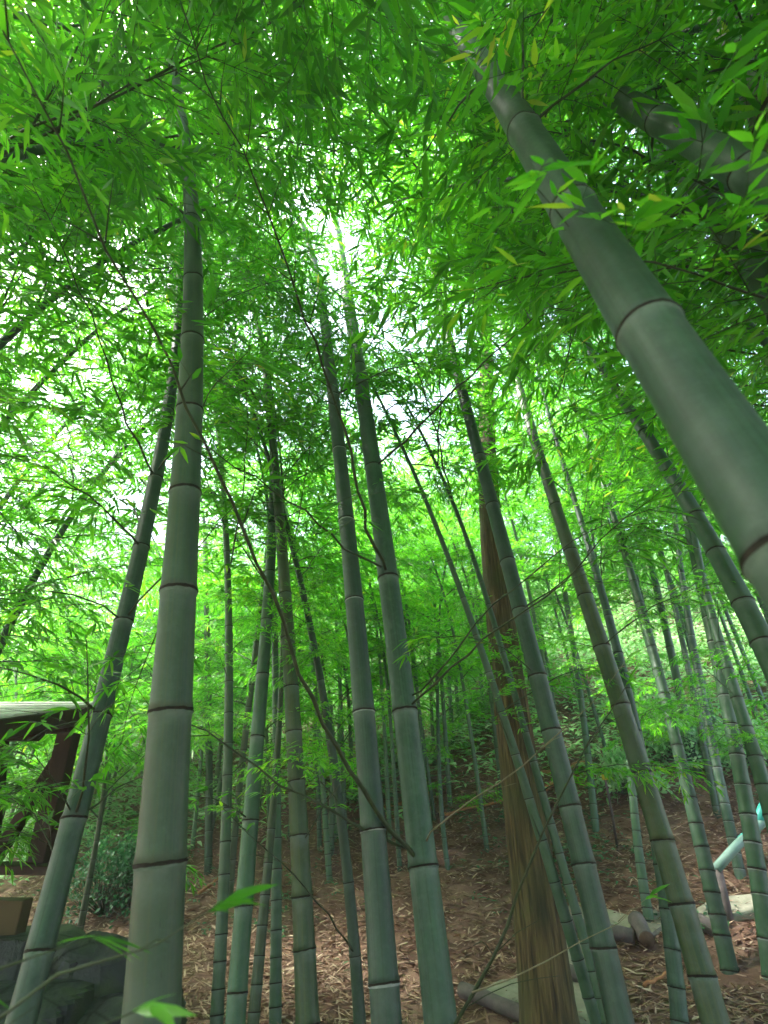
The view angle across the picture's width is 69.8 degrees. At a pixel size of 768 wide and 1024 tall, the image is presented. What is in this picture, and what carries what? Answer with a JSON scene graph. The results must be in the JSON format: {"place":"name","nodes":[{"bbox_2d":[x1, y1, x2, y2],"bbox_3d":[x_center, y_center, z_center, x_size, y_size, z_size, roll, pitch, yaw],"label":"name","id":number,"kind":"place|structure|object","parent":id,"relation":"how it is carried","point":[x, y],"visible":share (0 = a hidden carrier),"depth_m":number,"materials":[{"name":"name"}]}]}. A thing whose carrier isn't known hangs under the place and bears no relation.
{"place":"outdoors","nodes":[
{"label":"outdoors","id":0,"kind":"place"},
{"bbox_2d":[0,557,767,1023],"bbox_3d":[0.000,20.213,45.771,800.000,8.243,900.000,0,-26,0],"label":"ground","id":1,"kind":"structure","parent":0,"point":[464,887],"depth_m":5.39,"materials":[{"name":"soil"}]},
{"bbox_2d":[0,702,91,935],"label":"hut","id":2,"kind":"object","parent":1,"relation":"on","point":[14,914],"visible":0.6,"depth_m":3.77,"materials":[{"name":"paint"}]},
{"bbox_2d":[56,960,76,978],"bbox_3d":[-1.959,2.782,3.258,0.452,0.335,0.756,21,-33,-36],"label":"rock","id":3,"kind":"object","parent":1,"relation":"on","point":[65,965],"visible":0.02,"depth_m":3.07,"materials":[{"name":"stone"}]},
{"bbox_2d":[0,924,85,979],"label":"rock","id":4,"kind":"object","parent":3,"relation":"on","point":[12,947],"visible":0.3,"depth_m":3.21,"materials":[{"name":"stone"}]},
{"bbox_2d":[0,601,143,791],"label":"bamboo","id":5,"kind":"object","parent":1,"relation":"on","point":[105,752],"visible":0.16,"depth_m":6.24,"materials":[{"name":"plant"}]},
{"bbox_2d":[0,632,155,794],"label":"bamboo","id":6,"kind":"object","parent":1,"relation":"on","point":[135,708],"visible":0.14,"depth_m":7.10,"materials":[{"name":"plant"}]},
{"bbox_2d":[0,577,155,822],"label":"bamboo","id":7,"kind":"object","parent":1,"relation":"on","point":[33,751],"visible":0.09,"depth_m":8.68,"materials":[{"name":"plant"}]},
{"bbox_2d":[0,321,169,701],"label":"bamboo","id":8,"kind":"object","parent":1,"relation":"on","point":[44,486],"visible":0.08,"depth_m":7.45,"materials":[{"name":"plant"}]},
{"bbox_2d":[36,808,136,928],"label":"shrub","id":9,"kind":"object","parent":1,"relation":"on","point":[112,868],"visible":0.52,"depth_m":5.76,"materials":[{"name":"green plant"}]},
{"bbox_2d":[0,504,203,885],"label":"bamboo","id":10,"kind":"object","parent":1,"relation":"on","point":[22,840],"visible":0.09,"depth_m":4.46,"materials":[{"name":"plant"}]},
{"bbox_2d":[72,821,136,922],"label":"shrub","id":11,"kind":"object","parent":1,"relation":"on","point":[127,900],"visible":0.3,"depth_m":5.76,"materials":[{"name":"green plant"}]},
{"bbox_2d":[1,540,210,733],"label":"bamboo","id":12,"kind":"object","parent":1,"relation":"on","point":[138,656],"visible":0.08,"depth_m":8.33,"materials":[{"name":"plant"}]},
{"bbox_2d":[0,487,218,827],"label":"bamboo","id":13,"kind":"object","parent":1,"relation":"on","point":[42,799],"visible":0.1,"depth_m":4.47,"materials":[{"name":"plant"}]},
{"bbox_2d":[0,616,248,930],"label":"bamboo","id":14,"kind":"object","parent":1,"relation":"on","point":[85,902],"visible":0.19,"depth_m":5.52,"materials":[{"name":"plant"}]},
{"bbox_2d":[0,567,251,847],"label":"bamboo","id":15,"kind":"object","parent":1,"relation":"on","point":[28,700],"visible":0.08,"depth_m":8.31,"materials":[{"name":"plant"}]},
{"bbox_2d":[0,0,252,538],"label":"bamboo","id":16,"kind":"object","parent":1,"relation":"on","point":[153,110],"visible":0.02,"depth_m":3.92,"materials":[{"name":"plant"}]},
{"bbox_2d":[77,989,187,1023],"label":"rock","id":17,"kind":"object","parent":1,"relation":"on","point":[103,1009],"visible":0.16,"depth_m":2.89,"materials":[{"name":"stone"}]},
{"bbox_2d":[0,978,94,1023],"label":"rock","id":18,"kind":"object","parent":17,"relation":"on","point":[66,1001],"visible":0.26,"depth_m":2.83,"materials":[{"name":"stone"}]},
{"bbox_2d":[48,930,127,997],"bbox_3d":[-1.761,2.780,3.233,0.843,0.536,0.596,3,-26,-6],"label":"rock","id":19,"kind":"object","parent":18,"relation":"on","point":[106,977],"visible":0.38,"depth_m":3.11,"materials":[{"name":"stone"}]},
{"bbox_2d":[0,0,274,600],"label":"bamboo","id":20,"kind":"object","parent":1,"relation":"on","point":[71,550],"visible":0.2,"depth_m":4.52,"materials":[{"name":"plant"}]},
{"bbox_2d":[0,884,278,1023],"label":"bamboo","id":21,"kind":"object","parent":1,"relation":"on","point":[164,1013],"visible":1,"depth_m":0.82,"materials":[{"name":"green plant"}]},
{"bbox_2d":[0,234,300,701],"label":"bamboo","id":22,"kind":"object","parent":1,"relation":"on","point":[64,652],"visible":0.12,"depth_m":5.99,"materials":[{"name":"plant"}]},
{"bbox_2d":[42,464,271,874],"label":"bamboo","id":23,"kind":"object","parent":1,"relation":"on","point":[208,846],"visible":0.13,"depth_m":7.03,"materials":[{"name":"plant"}]},
{"bbox_2d":[0,164,327,654],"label":"bamboo","id":24,"kind":"object","parent":1,"relation":"on","point":[112,461],"visible":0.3,"depth_m":5.07,"materials":[{"name":"plant"}]},
{"bbox_2d":[45,581,292,716],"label":"bamboo","id":25,"kind":"object","parent":1,"relation":"on","point":[109,631],"visible":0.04,"depth_m":8.16,"materials":[{"name":"plant"}]},
{"bbox_2d":[0,0,345,307],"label":"bamboo","id":26,"kind":"object","parent":1,"relation":"on","point":[24,18],"visible":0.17,"depth_m":2.62,"materials":[{"name":"plant"}]},
{"bbox_2d":[0,95,348,730],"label":"bamboo","id":27,"kind":"object","parent":1,"relation":"on","point":[40,659],"visible":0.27,"depth_m":4.70,"materials":[{"name":"plant"}]},
{"bbox_2d":[0,73,356,1023],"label":"bamboo","id":28,"kind":"object","parent":1,"relation":"on","point":[46,923],"visible":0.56,"depth_m":2.61,"materials":[{"name":"plant"}]},
{"bbox_2d":[0,5,358,664],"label":"bamboo","id":29,"kind":"object","parent":1,"relation":"on","point":[10,335],"visible":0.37,"depth_m":3.83,"materials":[{"name":"plant"}]},
{"bbox_2d":[0,0,396,1023],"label":"bamboo","id":30,"kind":"object","parent":1,"relation":"on","point":[158,890],"visible":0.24,"depth_m":1.88,"materials":[{"name":"plant"}]},
{"bbox_2d":[72,288,346,1023],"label":"bamboo","id":31,"kind":"object","parent":1,"relation":"on","point":[216,1016],"visible":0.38,"depth_m":4.52,"materials":[{"name":"plant"}]},
{"bbox_2d":[49,543,377,813],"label":"bamboo","id":32,"kind":"object","parent":1,"relation":"on","point":[128,725],"visible":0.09,"depth_m":6.56,"materials":[{"name":"plant"}]},
{"bbox_2d":[0,0,428,401],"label":"bamboo","id":33,"kind":"object","parent":1,"relation":"on","point":[73,302],"visible":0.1,"depth_m":3.71,"materials":[{"name":"plant"}]},
{"bbox_2d":[53,174,394,1023],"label":"bamboo","id":34,"kind":"object","parent":1,"relation":"on","point":[259,954],"visible":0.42,"depth_m":4.71,"materials":[{"name":"plant"}]},
{"bbox_2d":[97,496,378,845],"bbox_3d":[-1.889,2.355,8.086,3.820,4.437,3.778,-6,-27,12],"label":"bamboo","id":35,"kind":"object","parent":1,"relation":"on","point":[219,788],"visible":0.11,"depth_m":7.50,"materials":[{"name":"plant"}]},
{"bbox_2d":[48,10,432,1023],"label":"bamboo","id":36,"kind":"object","parent":1,"relation":"on","point":[304,966],"visible":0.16,"depth_m":3.88,"materials":[{"name":"plant"}]},
{"bbox_2d":[110,231,370,1023],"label":"bamboo","id":37,"kind":"object","parent":1,"relation":"on","point":[237,994],"visible":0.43,"depth_m":3.80,"materials":[{"name":"plant"}]},
{"bbox_2d":[0,0,482,311],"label":"bamboo","id":38,"kind":"object","parent":1,"relation":"on","point":[86,19],"visible":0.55,"depth_m":2.60,"materials":[{"name":"plant"}]},
{"bbox_2d":[137,302,354,882],"bbox_3d":[-1.880,0.683,6.416,3.240,6.306,1.854,19,-32,-33],"label":"bamboo","id":39,"kind":"object","parent":1,"relation":"on","point":[328,863],"visible":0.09,"depth_m":5.91,"materials":[{"name":"plant"}]},
{"bbox_2d":[2,0,501,177],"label":"bamboo","id":40,"kind":"object","parent":1,"relation":"on","point":[432,6],"visible":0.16,"depth_m":2.85,"materials":[{"name":"plant"}]},
{"bbox_2d":[71,0,444,184],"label":"bamboo","id":41,"kind":"object","parent":1,"relation":"on","point":[297,35],"visible":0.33,"depth_m":2.53,"materials":[{"name":"plant"}]},
{"bbox_2d":[76,292,448,1023],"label":"bamboo","id":42,"kind":"object","parent":1,"relation":"on","point":[276,956],"visible":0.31,"depth_m":5.24,"materials":[{"name":"plant"}]},
{"bbox_2d":[194,431,335,824],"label":"bamboo","id":43,"kind":"object","parent":1,"relation":"on","point":[266,742],"visible":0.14,"depth_m":7.32,"materials":[{"name":"plant"}]},
{"bbox_2d":[116,404,414,895],"bbox_3d":[-1.357,1.909,6.009,3.451,6.240,3.164,0,-26,0],"label":"bamboo","id":44,"kind":"object","parent":1,"relation":"on","point":[237,805],"visible":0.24,"depth_m":6.20,"materials":[{"name":"plant"}]},
{"bbox_2d":[98,283,452,1023],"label":"bamboo","id":45,"kind":"object","parent":1,"relation":"on","point":[358,1001],"visible":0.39,"depth_m":3.79,"materials":[{"name":"plant"}]},
{"bbox_2d":[198,512,408,837],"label":"bamboo","id":46,"kind":"object","parent":1,"relation":"on","point":[325,660],"visible":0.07,"depth_m":7.13,"materials":[{"name":"plant"}]},
{"bbox_2d":[149,605,469,803],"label":"bamboo","id":47,"kind":"object","parent":1,"relation":"on","point":[350,742],"visible":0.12,"depth_m":7.45,"materials":[{"name":"plant"}]},
{"bbox_2d":[126,27,521,1023],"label":"bamboo","id":48,"kind":"object","parent":1,"relation":"on","point":[382,979],"visible":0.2,"depth_m":2.92,"materials":[{"name":"green plant"}]},
{"bbox_2d":[196,575,453,855],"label":"bamboo","id":49,"kind":"object","parent":1,"relation":"on","point":[331,820],"visible":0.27,"depth_m":6.37,"materials":[{"name":"plant"}]},
{"bbox_2d":[193,621,458,840],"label":"bamboo","id":50,"kind":"object","parent":1,"relation":"on","point":[312,725],"visible":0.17,"depth_m":6.84,"materials":[{"name":"plant"}]},
{"bbox_2d":[244,488,439,732],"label":"bamboo","id":51,"kind":"object","parent":1,"relation":"on","point":[385,712],"visible":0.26,"depth_m":6.31,"materials":[{"name":"plant"}]},
{"bbox_2d":[281,399,402,839],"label":"bamboo","id":52,"kind":"object","parent":1,"relation":"on","point":[387,799],"visible":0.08,"depth_m":6.48,"materials":[{"name":"plant"}]},
{"bbox_2d":[0,0,721,1023],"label":"bamboo","id":53,"kind":"object","parent":1,"relation":"on","point":[436,980],"visible":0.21,"depth_m":2.50,"materials":[{"name":"plant"}]},
{"bbox_2d":[258,451,488,871],"bbox_3d":[-0.203,1.429,6.632,3.175,4.970,1.438,-15,-30,28],"label":"bamboo","id":54,"kind":"object","parent":1,"relation":"on","point":[397,826],"visible":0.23,"depth_m":6.13,"materials":[{"name":"plant"}]},
{"bbox_2d":[0,537,767,885],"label":"ground cover","id":55,"kind":"object","parent":1,"relation":"on","point":[134,789],"visible":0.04,"depth_m":8.12,"materials":[{"name":"green plant"}]},
{"bbox_2d":[316,445,457,820],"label":"bamboo","id":56,"kind":"object","parent":1,"relation":"on","point":[430,791],"visible":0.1,"depth_m":6.98,"materials":[{"name":"plant"}]},
{"bbox_2d":[299,436,481,684],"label":"bamboo","id":57,"kind":"object","parent":1,"relation":"on","point":[438,629],"visible":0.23,"depth_m":6.55,"materials":[{"name":"plant"}]},
{"bbox_2d":[120,0,696,194],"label":"bamboo","id":58,"kind":"object","parent":1,"relation":"on","point":[320,79],"visible":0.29,"depth_m":2.42,"materials":[{"name":"plant"}]},
{"bbox_2d":[343,408,480,805],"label":"bamboo","id":59,"kind":"object","parent":1,"relation":"on","point":[447,767],"visible":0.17,"depth_m":7.09,"materials":[{"name":"plant"}]},
{"bbox_2d":[301,406,549,780],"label":"bamboo","id":60,"kind":"object","parent":1,"relation":"on","point":[376,671],"visible":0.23,"depth_m":6.57,"materials":[{"name":"plant"}]},
{"bbox_2d":[301,468,551,765],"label":"bamboo","id":61,"kind":"object","parent":1,"relation":"on","point":[477,694],"visible":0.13,"depth_m":8.08,"materials":[{"name":"plant"}]},
{"bbox_2d":[202,178,665,1023],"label":"bamboo","id":62,"kind":"object","parent":1,"relation":"on","point":[580,968],"visible":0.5,"depth_m":4.45,"materials":[{"name":"plant"}]},
{"bbox_2d":[308,455,561,851],"bbox_3d":[0.545,1.294,6.386,2.465,4.641,2.284,21,-33,-36],"label":"bamboo","id":63,"kind":"object","parent":1,"relation":"on","point":[480,800],"visible":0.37,"depth_m":6.53,"materials":[{"name":"plant"}]},
{"bbox_2d":[358,428,526,724],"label":"bamboo","id":64,"kind":"object","parent":1,"relation":"on","point":[469,592],"visible":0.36,"depth_m":6.87,"materials":[{"name":"plant"}]},
{"bbox_2d":[325,403,560,869],"bbox_3d":[0.953,1.848,6.422,3.552,5.985,2.514,10,-28,-20],"label":"bamboo","id":65,"kind":"object","parent":1,"relation":"on","point":[441,812],"visible":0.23,"depth_m":6.41,"materials":[{"name":"plant"}]},
{"bbox_2d":[379,477,535,760],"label":"bamboo","id":66,"kind":"object","parent":1,"relation":"on","point":[457,700],"visible":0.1,"depth_m":9.01,"materials":[{"name":"plant"}]},
{"bbox_2d":[382,427,553,798],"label":"bamboo","id":67,"kind":"object","parent":1,"relation":"on","point":[492,719],"visible":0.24,"depth_m":7.47,"materials":[{"name":"plant"}]},
{"bbox_2d":[245,207,724,1023],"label":"bamboo","id":68,"kind":"object","parent":1,"relation":"on","point":[541,789],"visible":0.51,"depth_m":4.44,"materials":[{"name":"plant"}]},
{"bbox_2d":[207,0,767,483],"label":"bamboo","id":69,"kind":"object","parent":1,"relation":"on","point":[533,344],"visible":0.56,"depth_m":2.58,"materials":[{"name":"plant"}]},
{"bbox_2d":[457,981,518,1022],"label":"edging log","id":70,"kind":"object","parent":1,"relation":"on","point":[503,1006],"visible":0.73,"depth_m":3.68,"materials":[{"name":"grey wood"}]},
{"bbox_2d":[405,269,576,700],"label":"bamboo","id":71,"kind":"object","parent":1,"relation":"on","point":[527,582],"visible":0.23,"depth_m":7.09,"materials":[{"name":"plant"}]},
{"bbox_2d":[310,64,675,1023],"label":"bamboo","id":72,"kind":"object","parent":1,"relation":"on","point":[606,964],"visible":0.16,"depth_m":2.81,"materials":[{"name":"plant"}]},
{"bbox_2d":[432,135,586,1023],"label":"tree","id":73,"kind":"object","parent":1,"relation":"on","point":[549,1000],"visible":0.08,"depth_m":3.72,"materials":[{"name":"brown wood"}]},
{"bbox_2d":[300,0,766,226],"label":"bamboo","id":74,"kind":"object","parent":1,"relation":"on","point":[512,46],"visible":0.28,"depth_m":2.31,"materials":[{"name":"plant"}]},
{"bbox_2d":[304,0,767,351],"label":"bamboo","id":75,"kind":"object","parent":1,"relation":"on","point":[658,33],"visible":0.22,"depth_m":2.90,"materials":[{"name":"plant"}]},
{"bbox_2d":[308,0,767,610],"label":"bamboo","id":76,"kind":"object","parent":1,"relation":"on","point":[712,422],"visible":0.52,"depth_m":1.05,"materials":[{"name":"plant"}]},
{"bbox_2d":[373,287,702,1023],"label":"bamboo","id":77,"kind":"object","parent":1,"relation":"on","point":[676,986],"visible":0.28,"depth_m":4.82,"materials":[{"name":"plant"}]},
{"bbox_2d":[487,978,589,1023],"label":"path slab","id":78,"kind":"structure","parent":1,"relation":"on","point":[509,993],"depth_m":3.78,"materials":[{"name":"stone"}]},
{"bbox_2d":[458,386,627,832],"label":"bamboo","id":79,"kind":"object","parent":1,"relation":"on","point":[591,789],"visible":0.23,"depth_m":7.07,"materials":[{"name":"plant"}]},
{"bbox_2d":[446,448,643,762],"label":"bamboo","id":80,"kind":"object","parent":1,"relation":"on","point":[590,698],"visible":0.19,"depth_m":7.72,"materials":[{"name":"plant"}]},
{"bbox_2d":[326,0,767,425],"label":"bamboo","id":81,"kind":"object","parent":1,"relation":"on","point":[751,39],"visible":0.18,"depth_m":2.20,"materials":[{"name":"plant"}]},
{"bbox_2d":[331,0,765,164],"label":"bamboo","id":82,"kind":"object","parent":1,"relation":"on","point":[449,25],"visible":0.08,"depth_m":3.01,"materials":[{"name":"plant"}]},
{"bbox_2d":[330,0,767,252],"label":"bamboo","id":83,"kind":"object","parent":1,"relation":"on","point":[474,23],"visible":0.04,"depth_m":3.06,"materials":[{"name":"plant"}]},
{"bbox_2d":[332,4,767,515],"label":"bamboo","id":84,"kind":"object","parent":1,"relation":"on","point":[631,399],"visible":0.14,"depth_m":3.85,"materials":[{"name":"plant"}]},
{"bbox_2d":[355,23,758,1023],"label":"bamboo","id":85,"kind":"object","parent":1,"relation":"on","point":[705,987],"visible":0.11,"depth_m":3.41,"materials":[{"name":"plant"}]},
{"bbox_2d":[387,4,767,530],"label":"bamboo","id":86,"kind":"object","parent":1,"relation":"on","point":[763,417],"visible":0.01,"depth_m":4.73,"materials":[{"name":"plant"}]},
{"bbox_2d":[454,310,704,922],"bbox_3d":[2.417,0.680,6.252,2.823,6.811,3.746,17,-31,-31],"label":"bamboo","id":87,"kind":"object","parent":1,"relation":"on","point":[646,904],"visible":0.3,"depth_m":5.81,"materials":[{"name":"plant"}]},
{"bbox_2d":[431,113,767,683],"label":"bamboo","id":88,"kind":"object","parent":1,"relation":"on","point":[748,613],"visible":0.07,"depth_m":3.22,"materials":[{"name":"plant"}]},
{"bbox_2d":[471,0,767,214],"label":"bamboo","id":89,"kind":"object","parent":1,"relation":"on","point":[655,125],"visible":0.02,"depth_m":1.83,"materials":[{"name":"plant"}]},
{"bbox_2d":[494,230,763,974],"bbox_3d":[2.989,-0.254,6.787,3.597,9.070,3.059,0,-26,0],"label":"bamboo","id":90,"kind":"object","parent":1,"relation":"on","point":[722,937],"visible":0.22,"depth_m":4.74,"materials":[{"name":"plant"}]},
{"bbox_2d":[582,734,679,803],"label":"shrub","id":91,"kind":"object","parent":1,"relation":"on","point":[617,755],"visible":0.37,"depth_m":6.29,"materials":[{"name":"green plant"}]},
{"bbox_2d":[530,361,735,776],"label":"bamboo","id":92,"kind":"object","parent":1,"relation":"on","point":[671,654],"visible":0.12,"depth_m":7.64,"materials":[{"name":"plant"}]},
{"bbox_2d":[500,209,767,980],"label":"bamboo","id":93,"kind":"object","parent":1,"relation":"on","point":[755,859],"visible":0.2,"depth_m":4.47,"materials":[{"name":"green plant"}]},
{"bbox_2d":[628,911,654,948],"bbox_3d":[2.006,3.247,4.283,0.128,0.202,0.251,-3,-26,6],"label":"edging log","id":94,"kind":"object","parent":1,"relation":"on","point":[640,927],"visible":0.98,"depth_m":4.23,"materials":[{"name":"grey wood"}]},
{"bbox_2d":[532,451,759,743],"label":"bamboo","id":95,"kind":"object","parent":1,"relation":"on","point":[683,616],"visible":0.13,"depth_m":7.52,"materials":[{"name":"plant"}]},
{"bbox_2d":[526,450,766,818],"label":"bamboo","id":96,"kind":"object","parent":1,"relation":"on","point":[715,805],"visible":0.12,"depth_m":6.79,"materials":[{"name":"plant"}]},
{"bbox_2d":[532,313,767,734],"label":"bamboo","id":97,"kind":"object","parent":1,"relation":"on","point":[765,614],"visible":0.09,"depth_m":6.19,"materials":[{"name":"plant"}]},
{"bbox_2d":[550,220,767,832],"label":"bamboo","id":98,"kind":"object","parent":1,"relation":"on","point":[755,758],"visible":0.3,"depth_m":4.60,"materials":[{"name":"plant"}]},
{"bbox_2d":[566,6,767,322],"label":"bamboo","id":99,"kind":"object","parent":1,"relation":"on","point":[752,281],"visible":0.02,"depth_m":2.16,"materials":[{"name":"plant"}]},
{"bbox_2d":[585,312,767,879],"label":"bamboo","id":100,"kind":"object","parent":1,"relation":"on","point":[738,867],"visible":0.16,"depth_m":5.92,"materials":[{"name":"green plant"}]},
{"bbox_2d":[643,704,730,767],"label":"shrub","id":101,"kind":"object","parent":1,"relation":"on","point":[664,748],"visible":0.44,"depth_m":6.60,"materials":[{"name":"green plant"}]},
{"bbox_2d":[713,803,765,923],"bbox_3d":[3.222,2.909,4.687,1.314,1.063,0.216,10,-28,-19],"label":"handrail","id":102,"kind":"object","parent":1,"relation":"on","point":[728,855],"visible":0.49,"depth_m":4.42,"materials":[{"name":"teal plastic"}]},
{"bbox_2d":[0,0,767,649],"label":"sky","id":103,"kind":"structure","parent":0,"point":[350,244],"materials":[{"name":"white"}]},
{"bbox_2d":[9,664,767,971],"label":"seedlings","id":104,"kind":"object","parent":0,"point":[499,860],"visible":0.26,"depth_m":5.99,"materials":[{"name":"green plant"}]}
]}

